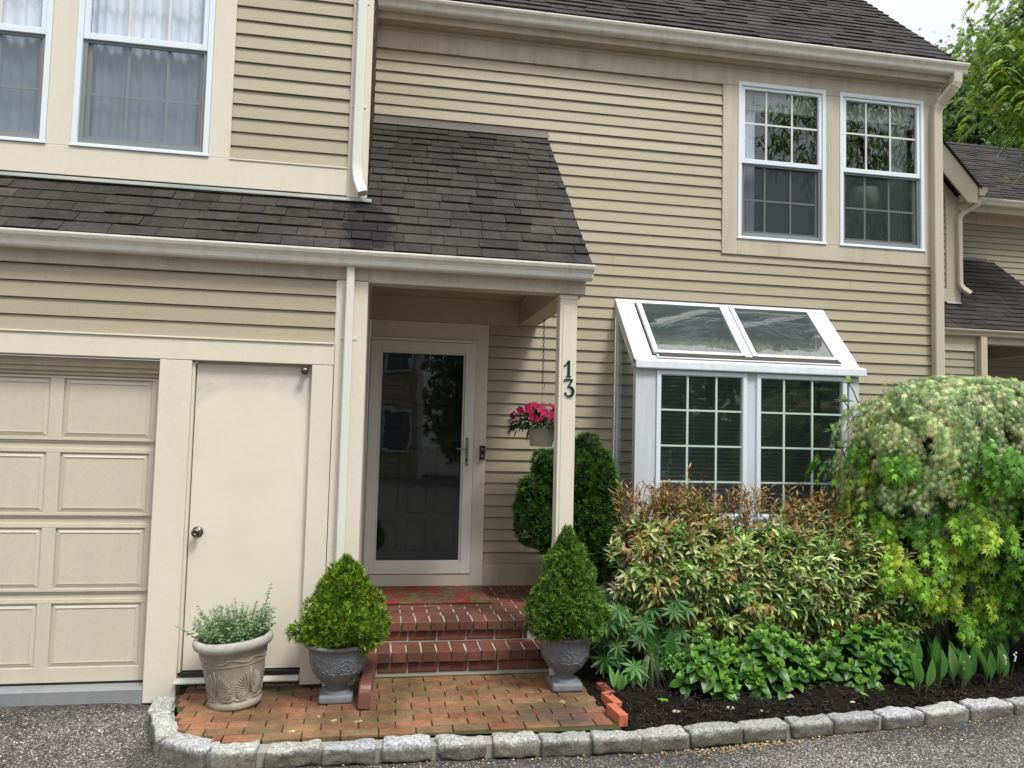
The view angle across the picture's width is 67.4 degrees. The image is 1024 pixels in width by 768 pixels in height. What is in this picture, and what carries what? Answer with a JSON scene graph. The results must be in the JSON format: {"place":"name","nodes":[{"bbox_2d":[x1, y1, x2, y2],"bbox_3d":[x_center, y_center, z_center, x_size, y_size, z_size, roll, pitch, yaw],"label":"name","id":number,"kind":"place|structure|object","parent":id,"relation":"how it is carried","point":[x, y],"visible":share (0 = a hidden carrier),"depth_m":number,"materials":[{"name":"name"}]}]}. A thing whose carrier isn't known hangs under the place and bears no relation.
{"place":"outdoors","nodes":[
{"label":"outdoors","id":0,"kind":"place"},
{"bbox_2d":[175,672,620,743],"bbox_3d":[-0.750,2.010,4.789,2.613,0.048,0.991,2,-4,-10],"label":"patio paving","id":1,"kind":"structure","parent":0,"point":[370,726],"depth_m":4.65,"materials":[{"name":"brick"}]},
{"bbox_2d":[174,582,275,711],"bbox_3d":[-1.726,1.599,4.756,0.508,0.748,0.510,0,-4,27],"label":"potted mint","id":2,"kind":"object","parent":1,"relation":"on","point":[232,657],"visible":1,"depth_m":4.60,"materials":[{"name":"beige ceramic"}]},
{"bbox_2d":[284,552,393,704],"bbox_3d":[-1.068,1.526,4.884,0.618,0.922,0.583,0,-4,21],"label":"potted spruce","id":3,"kind":"object","parent":1,"relation":"on","point":[347,621],"visible":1,"depth_m":4.73,"materials":[{"name":"green plant"}]},
{"bbox_2d":[357,654,377,708],"bbox_3d":[-0.927,1.917,4.961,0.086,0.173,0.609,2,-4,-6],"label":"drain pipe","id":4,"kind":"object","parent":1,"relation":"on","point":[366,682],"visible":0.96,"depth_m":4.74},
{"bbox_2d":[172,676,599,736],"bbox_3d":[-0.721,1.987,4.777,2.555,0.006,0.934,2,-4,-10],"label":"grit","id":5,"kind":"object","parent":1,"relation":"on","point":[391,704],"visible":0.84,"depth_m":4.68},
{"bbox_2d":[362,585,548,676],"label":"brick steps","id":6,"kind":"structure","parent":1,"relation":"on","point":[494,637],"depth_m":5.60,"materials":[{"name":"red brick"}]},
{"bbox_2d":[380,585,491,604],"bbox_3d":[-0.663,1.778,6.493,0.895,0.012,0.660,2,-4,-10],"label":"doormat","id":7,"kind":"object","parent":6,"relation":"on","point":[435,594],"visible":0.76,"depth_m":6.45,"materials":[{"name":"red fabric"}]},
{"bbox_2d":[522,523,612,691],"bbox_3d":[0.362,1.490,5.199,0.614,1.102,0.598,2,-4,-10],"label":"potted spruce","id":8,"kind":"object","parent":1,"relation":"on","point":[567,616],"visible":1,"depth_m":5.06,"materials":[{"name":"green plant"}]},
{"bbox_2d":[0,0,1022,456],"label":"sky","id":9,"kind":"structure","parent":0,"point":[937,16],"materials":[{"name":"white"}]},
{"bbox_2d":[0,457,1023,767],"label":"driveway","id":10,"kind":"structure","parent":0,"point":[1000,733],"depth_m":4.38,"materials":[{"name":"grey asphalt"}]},
{"bbox_2d":[148,710,177,755],"bbox_3d":[-1.995,1.992,4.391,0.139,0.144,0.467,3,-4,-29],"label":"kerb stone","id":11,"kind":"object","parent":10,"relation":"on","point":[160,724],"visible":0.73,"depth_m":4.36,"materials":[{"name":"stone"}]},
{"bbox_2d":[151,695,175,710],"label":"kerb stone","id":12,"kind":"object","parent":10,"relation":"on","point":[165,703],"visible":0.45,"depth_m":4.70,"materials":[{"name":"stone"}]},
{"bbox_2d":[159,732,220,767],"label":"kerb stone","id":13,"kind":"object","parent":10,"relation":"on","point":[188,750],"visible":0.83,"depth_m":4.10,"materials":[{"name":"stone"}]},
{"bbox_2d":[209,742,258,767],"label":"kerb stone","id":14,"kind":"object","parent":10,"relation":"on","point":[234,755],"visible":0.98,"depth_m":4.02,"materials":[{"name":"stone"}]},
{"bbox_2d":[266,740,318,767],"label":"kerb stone","id":15,"kind":"object","parent":10,"relation":"on","point":[291,754],"visible":0.95,"depth_m":4.07,"materials":[{"name":"stone"}]},
{"bbox_2d":[321,739,374,765],"bbox_3d":[-0.886,1.996,4.162,0.285,0.112,0.136,2,-4,-10],"label":"kerb stone","id":16,"kind":"object","parent":10,"relation":"on","point":[353,752],"visible":1,"depth_m":4.11,"materials":[{"name":"stone"}]},
{"bbox_2d":[381,735,433,762],"bbox_3d":[-0.575,2.003,4.220,0.289,0.118,0.148,2,-4,-10],"label":"kerb stone","id":17,"kind":"object","parent":10,"relation":"on","point":[401,749],"visible":0.98,"depth_m":4.16,"materials":[{"name":"stone"}]},
{"bbox_2d":[435,733,485,761],"bbox_3d":[-0.283,2.011,4.255,0.279,0.122,0.117,2,-4,-10],"label":"kerb stone","id":18,"kind":"object","parent":10,"relation":"on","point":[465,746],"visible":0.98,"depth_m":4.22,"materials":[{"name":"stone"}]},
{"bbox_2d":[0,0,969,706],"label":"townhouse","id":19,"kind":"structure","parent":10,"relation":"on","point":[708,234],"depth_m":5.76,"materials":[{"name":"beige"}]},
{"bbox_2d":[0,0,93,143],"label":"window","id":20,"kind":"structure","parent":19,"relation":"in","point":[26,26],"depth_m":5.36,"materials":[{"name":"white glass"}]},
{"bbox_2d":[0,372,158,685],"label":"garage door","id":21,"kind":"structure","parent":19,"relation":"in","point":[77,452],"depth_m":4.94,"materials":[{"name":"paint"}]},
{"bbox_2d":[69,0,215,156],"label":"window","id":22,"kind":"structure","parent":19,"relation":"in","point":[144,69],"depth_m":5.52,"materials":[{"name":"white glass"}]},
{"bbox_2d":[182,363,311,671],"bbox_3d":[-1.738,0.881,5.057,0.742,2.038,0.155,2,-4,-10],"label":"side door","id":23,"kind":"structure","parent":19,"relation":"in","point":[247,520],"depth_m":5.07,"materials":[{"name":"paint"}]},
{"bbox_2d":[363,339,471,559],"bbox_3d":[-0.846,0.678,7.026,0.960,2.170,0.072,2,-4,-10],"label":"front door","id":24,"kind":"structure","parent":19,"relation":"in","point":[421,423],"depth_m":7.01,"materials":[{"name":"glass"}]},
{"bbox_2d":[363,339,475,573],"bbox_3d":[-0.819,0.654,6.892,0.946,2.080,0.096,2,-4,-10],"label":"storm door","id":25,"kind":"structure","parent":19,"relation":"in","point":[462,565],"depth_m":6.90,"materials":[{"name":"beige glass"}]},
{"bbox_2d":[506,319,578,446],"bbox_3d":[0.269,-0.017,6.652,0.678,1.111,0.531,2,-4,-10],"label":"hanging basket","id":26,"kind":"object","parent":19,"relation":"hanging from","point":[539,434],"visible":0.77,"depth_m":6.53,"materials":[{"name":"metal"}]},
{"bbox_2d":[614,298,866,533],"bbox_3d":[2.091,0.298,7.171,2.217,2.192,0.712,2,-4,-10],"label":"bay window","id":27,"kind":"structure","parent":19,"relation":"in","point":[730,392],"depth_m":7.30,"materials":[{"name":"white glass"}]},
{"bbox_2d":[737,81,826,244],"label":"window","id":28,"kind":"structure","parent":19,"relation":"in","point":[778,201],"depth_m":7.73,"materials":[{"name":"white glass"}]},
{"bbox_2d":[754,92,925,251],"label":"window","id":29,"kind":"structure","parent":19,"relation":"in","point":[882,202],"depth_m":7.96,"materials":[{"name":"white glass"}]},
{"bbox_2d":[493,732,537,759],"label":"kerb stone","id":30,"kind":"object","parent":10,"relation":"on","point":[509,744],"visible":0.97,"depth_m":4.25,"materials":[{"name":"stone"}]},
{"bbox_2d":[538,731,590,757],"bbox_3d":[0.290,2.043,4.348,0.299,0.122,0.148,2,-4,-10],"label":"kerb stone","id":31,"kind":"object","parent":10,"relation":"on","point":[565,744],"visible":1,"depth_m":4.29,"materials":[{"name":"stone"}]},
{"bbox_2d":[172,699,1013,767],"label":"kerb mortar","id":32,"kind":"object","parent":10,"relation":"on","point":[262,752],"visible":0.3,"depth_m":4.24,"materials":[{"name":"grey concrete"}]},
{"bbox_2d":[588,728,641,754],"bbox_3d":[0.583,2.044,4.386,0.303,0.122,0.118,2,-4,-10],"label":"kerb stone","id":33,"kind":"object","parent":10,"relation":"on","point":[622,741],"visible":0.97,"depth_m":4.34,"materials":[{"name":"stone"}]},
{"bbox_2d":[292,715,1023,767],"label":"debris","id":34,"kind":"object","parent":10,"relation":"on","point":[747,745],"visible":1,"depth_m":4.45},
{"bbox_2d":[636,728,689,752],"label":"kerb stone","id":35,"kind":"object","parent":10,"relation":"on","point":[663,739],"visible":0.95,"depth_m":4.40,"materials":[{"name":"stone"}]},
{"bbox_2d":[683,722,742,749],"bbox_3d":[1.176,2.071,4.531,0.347,0.115,0.143,2,-4,-13],"label":"kerb stone","id":36,"kind":"object","parent":10,"relation":"on","point":[722,734],"visible":0.94,"depth_m":4.48,"materials":[{"name":"stone"}]},
{"bbox_2d":[736,717,787,744],"bbox_3d":[1.499,2.089,4.611,0.307,0.118,0.128,3,-4,-18],"label":"kerb stone","id":37,"kind":"object","parent":10,"relation":"on","point":[765,730],"visible":0.84,"depth_m":4.57,"materials":[{"name":"stone"}]},
{"bbox_2d":[575,609,1023,730],"bbox_3d":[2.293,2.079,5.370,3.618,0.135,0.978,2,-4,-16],"label":"mulch","id":38,"kind":"object","parent":10,"relation":"on","point":[743,709],"visible":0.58,"depth_m":4.99,"materials":[{"name":"black soil"}]},
{"bbox_2d":[510,430,625,584],"bbox_3d":[0.496,1.252,6.401,1.006,1.755,0.749,4,-4,-33],"label":"garden spruce","id":39,"kind":"object","parent":38,"relation":"on","point":[596,474],"visible":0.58,"depth_m":6.25,"materials":[{"name":"green plant"}]},
{"bbox_2d":[596,682,614,692],"bbox_3d":[0.617,2.038,5.076,0.060,0.070,0.200,2,-4,-15],"label":"edging brick","id":40,"kind":"object","parent":38,"relation":"on","point":[602,688],"visible":0.4,"depth_m":5.07,"materials":[{"name":"red brick"}]},
{"bbox_2d":[601,691,621,707],"bbox_3d":[0.628,2.018,4.865,0.060,0.070,0.200,2,-4,-17],"label":"edging brick","id":41,"kind":"object","parent":38,"relation":"on","point":[606,698],"visible":0.7,"depth_m":4.86,"materials":[{"name":"red brick"}]},
{"bbox_2d":[606,703,627,726],"bbox_3d":[0.635,2.005,4.654,0.060,0.070,0.200,2,-4,-16],"label":"edging brick","id":42,"kind":"object","parent":38,"relation":"on","point":[617,714],"visible":1,"depth_m":4.61,"materials":[{"name":"brick"}]},
{"bbox_2d":[609,666,626,692],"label":"seedling","id":43,"kind":"object","parent":38,"relation":"on","point":[618,680],"visible":0.86,"depth_m":5.02,"materials":[{"name":"green plant"}]},
{"bbox_2d":[587,585,699,688],"bbox_3d":[0.898,1.762,5.426,0.806,0.622,0.762,2,-4,-10],"label":"lupine","id":44,"kind":"object","parent":38,"relation":"on","point":[623,659],"visible":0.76,"depth_m":5.32,"materials":[{"name":"green plant"}]},
{"bbox_2d":[640,625,676,679],"bbox_3d":[0.983,1.853,5.293,0.225,0.406,0.266,2,-4,-10],"label":"tulip plant","id":45,"kind":"object","parent":38,"relation":"on","point":[651,642],"visible":0.36,"depth_m":5.28,"materials":[{"name":"green plant"}]},
{"bbox_2d":[658,647,687,681],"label":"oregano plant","id":46,"kind":"object","parent":38,"relation":"on","point":[668,656],"visible":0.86,"depth_m":5.15,"materials":[{"name":"green plant"}]},
{"bbox_2d":[666,623,745,700],"bbox_3d":[1.320,1.879,5.191,0.585,0.504,0.518,2,-4,-10],"label":"hydrangea","id":47,"kind":"object","parent":38,"relation":"on","point":[700,667],"visible":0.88,"depth_m":5.08,"materials":[{"name":"green plant"}]},
{"bbox_2d":[713,616,826,700],"bbox_3d":[1.749,1.871,5.305,0.842,0.524,0.601,2,-4,-10],"label":"hydrangea","id":48,"kind":"object","parent":38,"relation":"on","point":[765,651],"visible":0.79,"depth_m":5.19,"materials":[{"name":"green plant"}]},
{"bbox_2d":[597,463,963,662],"bbox_3d":[2.105,1.407,6.019,3.046,1.540,1.254,2,-4,-10],"label":"leucothoe shrub","id":49,"kind":"object","parent":38,"relation":"on","point":[837,599],"visible":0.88,"depth_m":5.65,"materials":[{"name":"green plant"}]},
{"bbox_2d":[824,375,861,503],"bbox_3d":[2.936,0.655,6.630,0.687,1.459,0.228,4,-4,-36],"label":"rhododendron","id":50,"kind":"object","parent":38,"relation":"on","point":[845,399],"visible":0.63,"depth_m":6.57,"materials":[{"name":"green plant"}]},
{"bbox_2d":[805,616,921,691],"bbox_3d":[2.481,1.931,5.504,0.899,0.516,0.622,2,-4,-10],"label":"hydrangea","id":51,"kind":"object","parent":38,"relation":"on","point":[876,655],"visible":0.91,"depth_m":5.37,"materials":[{"name":"green plant"}]},
{"bbox_2d":[901,638,922,670],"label":"lily of the valley","id":52,"kind":"object","parent":38,"relation":"on","point":[917,650],"visible":0.32,"depth_m":5.53,"materials":[{"name":"green plant"}]},
{"bbox_2d":[805,421,1023,650],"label":"japanese maple","id":53,"kind":"object","parent":38,"relation":"on","point":[981,564],"visible":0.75,"depth_m":5.66,"materials":[{"name":"green plant"}]},
{"bbox_2d":[907,650,935,695],"bbox_3d":[2.757,1.947,5.168,0.155,0.289,0.120,2,-4,-10],"label":"lily of the valley","id":54,"kind":"object","parent":38,"relation":"on","point":[916,668],"visible":0.98,"depth_m":5.16,"materials":[{"name":"green plant"}]},
{"bbox_2d":[823,375,1023,636],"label":"bush","id":55,"kind":"object","parent":38,"relation":"on","point":[938,411],"visible":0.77,"depth_m":5.81,"materials":[{"name":"green plant"}]},
{"bbox_2d":[920,628,941,660],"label":"lily of the valley","id":56,"kind":"object","parent":38,"relation":"on","point":[927,639],"visible":0.51,"depth_m":5.86,"materials":[{"name":"green plant"}]},
{"bbox_2d":[927,636,941,662],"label":"lily of the valley","id":57,"kind":"object","parent":38,"relation":"on","point":[931,650],"visible":0.17,"depth_m":5.60,"materials":[{"name":"green plant"}]},
{"bbox_2d":[932,644,947,687],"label":"lily of the valley","id":58,"kind":"object","parent":38,"relation":"on","point":[940,660],"visible":0.85,"depth_m":5.35,"materials":[{"name":"green plant"}]},
{"bbox_2d":[932,627,953,659],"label":"lily of the valley","id":59,"kind":"object","parent":38,"relation":"on","point":[944,646],"visible":0.44,"depth_m":5.88,"materials":[{"name":"green plant"}]},
{"bbox_2d":[948,622,956,647],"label":"lily of the valley","id":60,"kind":"object","parent":38,"relation":"on","point":[951,628],"visible":0.09,"depth_m":5.94,"materials":[{"name":"green plant"}]},
{"bbox_2d":[948,640,964,656],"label":"lily of the valley","id":61,"kind":"object","parent":38,"relation":"on","point":[963,649],"visible":0.09,"depth_m":5.66,"materials":[{"name":"green plant"}]},
{"bbox_2d":[947,645,972,689],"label":"lily of the valley","id":62,"kind":"object","parent":38,"relation":"on","point":[963,666],"visible":1,"depth_m":5.34,"materials":[{"name":"green plant"}]},
{"bbox_2d":[953,631,972,654],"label":"lily of the valley","id":63,"kind":"object","parent":38,"relation":"on","point":[960,645],"visible":0.12,"depth_m":5.74,"materials":[{"name":"green plant"}]},
{"bbox_2d":[952,644,977,683],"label":"lily of the valley","id":64,"kind":"object","parent":38,"relation":"on","point":[973,656],"visible":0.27,"depth_m":5.43,"materials":[{"name":"green plant"}]},
{"bbox_2d":[969,633,986,670],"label":"lily of the valley","id":65,"kind":"object","parent":38,"relation":"on","point":[982,649],"visible":0.21,"depth_m":5.69,"materials":[{"name":"green plant"}]},
{"bbox_2d":[979,643,989,671],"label":"lily of the valley","id":66,"kind":"object","parent":38,"relation":"on","point":[986,654],"visible":0.15,"depth_m":5.69,"materials":[{"name":"green plant"}]},
{"bbox_2d":[975,645,996,685],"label":"lily of the valley","id":67,"kind":"object","parent":38,"relation":"on","point":[988,668],"visible":1,"depth_m":5.40,"materials":[{"name":"green plant"}]},
{"bbox_2d":[988,637,1008,659],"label":"lily of the valley","id":68,"kind":"object","parent":38,"relation":"on","point":[993,649],"visible":0.2,"depth_m":5.78,"materials":[{"name":"green plant"}]},
{"bbox_2d":[996,641,1008,682],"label":"lily of the valley","id":69,"kind":"object","parent":38,"relation":"on","point":[1002,666],"visible":0.97,"depth_m":5.46,"materials":[{"name":"green plant"}]},
{"bbox_2d":[995,636,1012,660],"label":"lily of the valley","id":70,"kind":"object","parent":38,"relation":"on","point":[1010,642],"visible":0.02,"depth_m":5.97,"materials":[{"name":"green plant"}]},
{"bbox_2d":[996,640,1016,678],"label":"lily of the valley","id":71,"kind":"object","parent":38,"relation":"on","point":[1007,675],"visible":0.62,"depth_m":5.57,"materials":[{"name":"green plant"}]},
{"bbox_2d":[784,713,831,737],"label":"kerb stone","id":72,"kind":"object","parent":10,"relation":"on","point":[812,725],"visible":0.94,"depth_m":4.66,"materials":[{"name":"stone"}]},
{"bbox_2d":[825,710,880,733],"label":"kerb stone","id":73,"kind":"object","parent":10,"relation":"on","point":[865,721],"visible":0.91,"depth_m":4.74,"materials":[{"name":"stone"}]},
{"bbox_2d":[874,705,920,729],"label":"kerb stone","id":74,"kind":"object","parent":10,"relation":"on","point":[898,717],"visible":0.91,"depth_m":4.83,"materials":[{"name":"stone"}]},
{"bbox_2d":[915,703,967,725],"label":"kerb stone","id":75,"kind":"object","parent":10,"relation":"on","point":[940,714],"visible":0.93,"depth_m":4.91,"materials":[{"name":"stone"}]},
{"bbox_2d":[918,0,1023,148],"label":"maple tree","id":76,"kind":"object","parent":10,"relation":"on","point":[951,126],"visible":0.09,"depth_m":24.03,"materials":[{"name":"green plant"}]},
{"bbox_2d":[943,139,1023,522],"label":"neighbour house","id":77,"kind":"structure","parent":10,"relation":"on","point":[983,212],"depth_m":12.66,"materials":[{"name":"beige wood"}]},
{"bbox_2d":[943,0,1023,185],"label":"honey locust","id":78,"kind":"object","parent":10,"relation":"on","point":[1007,98],"visible":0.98,"depth_m":11.68,"materials":[{"name":"green plant"}]},
{"bbox_2d":[957,698,1013,720],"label":"kerb stone","id":79,"kind":"object","parent":10,"relation":"on","point":[980,709],"visible":0.85,"depth_m":5.02,"materials":[{"name":"stone"}]},
{"bbox_2d":[1004,696,1023,714],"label":"kerb stone","id":80,"kind":"object","parent":10,"relation":"on","point":[1018,701],"visible":0.57,"depth_m":5.09,"materials":[{"name":"stone"}]},
{"bbox_2d":[0,708,1023,767],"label":"gravel","id":81,"kind":"structure","parent":0,"point":[880,758],"depth_m":4.37,"materials":[{"name":"grey gravel"}]},
{"bbox_2d":[639,647,668,688],"bbox_3d":[0.946,1.907,5.133,0.230,0.269,0.185,2,-4,-10],"label":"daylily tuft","id":82,"kind":"object","parent":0,"point":[649,659],"visible":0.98,"depth_m":5.14,"materials":[{"name":"green plant"}]}
]}

